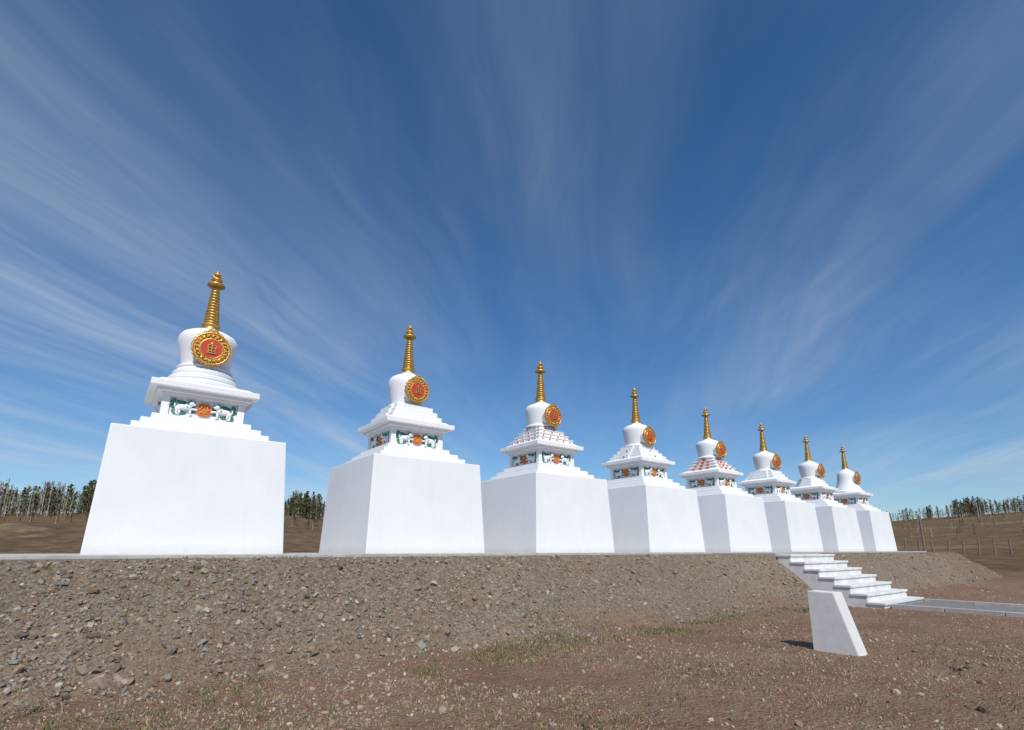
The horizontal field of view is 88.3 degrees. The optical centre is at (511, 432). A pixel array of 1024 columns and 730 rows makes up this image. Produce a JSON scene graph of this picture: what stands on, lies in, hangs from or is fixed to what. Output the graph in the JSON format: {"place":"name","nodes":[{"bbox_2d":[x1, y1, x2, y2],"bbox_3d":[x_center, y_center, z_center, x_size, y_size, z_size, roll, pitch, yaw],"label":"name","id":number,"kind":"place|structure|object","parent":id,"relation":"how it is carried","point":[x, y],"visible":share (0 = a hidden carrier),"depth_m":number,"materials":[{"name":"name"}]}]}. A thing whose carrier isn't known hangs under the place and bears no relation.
{"place":"outdoors","nodes":[
{"label":"outdoors","id":0,"kind":"place"},
{"bbox_2d":[0,511,1023,729],"bbox_3d":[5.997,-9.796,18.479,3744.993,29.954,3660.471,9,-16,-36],"label":"ground","id":1,"kind":"structure","parent":0,"point":[42,534],"depth_m":6.44,"materials":[{"name":"soil"}]},
{"bbox_2d":[2,663,89,712],"bbox_3d":[-3.980,2.260,4.554,0.919,0.512,0.588,9,-16,-36],"label":"dry weed","id":2,"kind":"object","parent":1,"relation":"on","point":[41,698],"visible":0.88,"depth_m":4.55,"materials":[{"name":"brown plant"}]},
{"bbox_2d":[0,572,270,729],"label":"grass tufts","id":3,"kind":"object","parent":1,"relation":"on","point":[236,688],"visible":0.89,"depth_m":4.43,"materials":[{"name":"plant"}]},
{"bbox_2d":[0,478,325,529],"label":"distant forest","id":4,"kind":"object","parent":1,"relation":"on","point":[49,501],"visible":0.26,"depth_m":164.81,"materials":[{"name":"green plant"}]},
{"bbox_2d":[0,551,926,559],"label":"concrete platform slab","id":5,"kind":"structure","parent":1,"relation":"on","point":[41,556],"depth_m":9.21,"materials":[{"name":"grey concrete"}]},
{"bbox_2d":[80,271,285,554],"bbox_3d":[-5.988,-0.545,10.133,2.798,5.651,2.798,9,-16,-36],"label":"white stupa","id":6,"kind":"object","parent":5,"relation":"on","point":[193,464],"visible":1,"depth_m":8.89,"materials":[{"name":"paint"}]},
{"bbox_2d":[319,325,484,553],"bbox_3d":[-2.568,0.022,12.694,2.798,5.651,2.798,9,-16,-36],"label":"white stupa","id":7,"kind":"object","parent":5,"relation":"on","point":[405,482],"visible":1,"depth_m":11.52,"materials":[{"name":"paint"}]},
{"bbox_2d":[481,361,614,552],"bbox_3d":[0.851,0.590,15.256,2.798,5.651,2.798,9,-16,-36],"label":"white stupa","id":8,"kind":"object","parent":5,"relation":"on","point":[542,494],"visible":1,"depth_m":14.11,"materials":[{"name":"paint"}]},
{"bbox_2d":[602,388,704,551],"bbox_3d":[4.270,1.158,17.818,2.798,5.651,2.798,9,-16,-36],"label":"white stupa","id":9,"kind":"object","parent":5,"relation":"on","point":[653,508],"visible":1,"depth_m":16.59,"materials":[{"name":"paint"}]},
{"bbox_2d":[678,407,771,551],"bbox_3d":[7.690,1.726,20.379,2.798,5.651,2.798,9,-16,-36],"label":"white stupa","id":10,"kind":"object","parent":5,"relation":"on","point":[733,517],"visible":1,"depth_m":19.16,"materials":[{"name":"paint"}]},
{"bbox_2d":[738,423,823,551],"bbox_3d":[11.109,2.294,22.941,2.798,5.651,2.798,9,-16,-36],"label":"white stupa","id":11,"kind":"object","parent":5,"relation":"on","point":[792,523],"visible":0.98,"depth_m":21.81,"materials":[{"name":"paint"}]},
{"bbox_2d":[790,435,863,550],"bbox_3d":[14.528,2.862,25.502,2.798,5.651,2.798,9,-16,-36],"label":"white stupa","id":12,"kind":"object","parent":5,"relation":"on","point":[839,528],"visible":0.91,"depth_m":24.45,"materials":[{"name":"paint"}]},
{"bbox_2d":[833,446,896,550],"bbox_3d":[17.948,3.430,28.064,2.798,5.651,2.798,9,-16,-36],"label":"white stupa","id":13,"kind":"object","parent":5,"relation":"on","point":[876,529],"visible":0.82,"depth_m":27.05,"materials":[{"name":"paint"}]},
{"bbox_2d":[0,552,1007,723],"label":"gravel bank stones","id":14,"kind":"object","parent":1,"relation":"on","point":[62,668],"visible":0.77,"depth_m":6.63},
{"bbox_2d":[0,582,1023,729],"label":"pebbles","id":15,"kind":"object","parent":1,"relation":"on","point":[442,709],"visible":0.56,"depth_m":5.14,"materials":[{"name":"grey stone"}]},
{"bbox_2d":[0,554,1023,729],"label":"grass tufts","id":16,"kind":"object","parent":1,"relation":"on","point":[642,713],"visible":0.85,"depth_m":5.01,"materials":[{"name":"plant"}]},
{"bbox_2d":[124,577,1023,729],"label":"dry grass","id":17,"kind":"structure","parent":1,"relation":"on","point":[498,711],"depth_m":5.23,"materials":[{"name":"beige plant"}]},
{"bbox_2d":[401,593,808,683],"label":"green grass","id":18,"kind":"structure","parent":1,"relation":"on","point":[582,640],"depth_m":7.79,"materials":[{"name":"green plant"}]},
{"bbox_2d":[581,662,993,729],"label":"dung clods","id":19,"kind":"object","parent":1,"relation":"on","point":[978,708],"visible":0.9,"depth_m":4.57,"materials":[{"name":"brown soil"}]},
{"bbox_2d":[713,553,923,608],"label":"concrete stairs","id":20,"kind":"structure","parent":1,"relation":"on","point":[854,586],"depth_m":13.76,"materials":[{"name":"white concrete"}]},
{"bbox_2d":[807,590,866,655],"bbox_3d":[4.434,2.609,7.182,0.290,0.860,0.578,9,-16,-36],"label":"white marker stone","id":21,"kind":"object","parent":1,"relation":"on","point":[834,628],"visible":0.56,"depth_m":7.13,"materials":[{"name":"paint"}]},
{"bbox_2d":[918,515,925,550],"bbox_3d":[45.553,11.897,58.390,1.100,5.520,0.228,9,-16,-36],"label":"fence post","id":22,"kind":"object","parent":1,"relation":"on","point":[922,536],"visible":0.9,"depth_m":58.50,"materials":[{"name":"grey wood"}]},
{"bbox_2d":[886,495,1023,536],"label":"distant forest","id":23,"kind":"object","parent":1,"relation":"on","point":[967,508],"visible":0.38,"depth_m":352.49,"materials":[{"name":"green plant"}]},
{"bbox_2d":[897,537,1012,554],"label":"wire fence","id":24,"kind":"object","parent":1,"relation":"on","point":[963,543],"visible":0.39,"depth_m":80.24,"materials":[{"name":"brown wood"}]},
{"bbox_2d":[890,599,1023,617],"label":"footpath","id":25,"kind":"structure","parent":1,"relation":"on","point":[987,608],"depth_m":12.18,"materials":[{"name":"concrete"}]},
{"bbox_2d":[0,0,1023,520],"label":"sky","id":26,"kind":"structure","parent":0,"point":[796,219],"materials":[{"name":"blue"}]}
]}

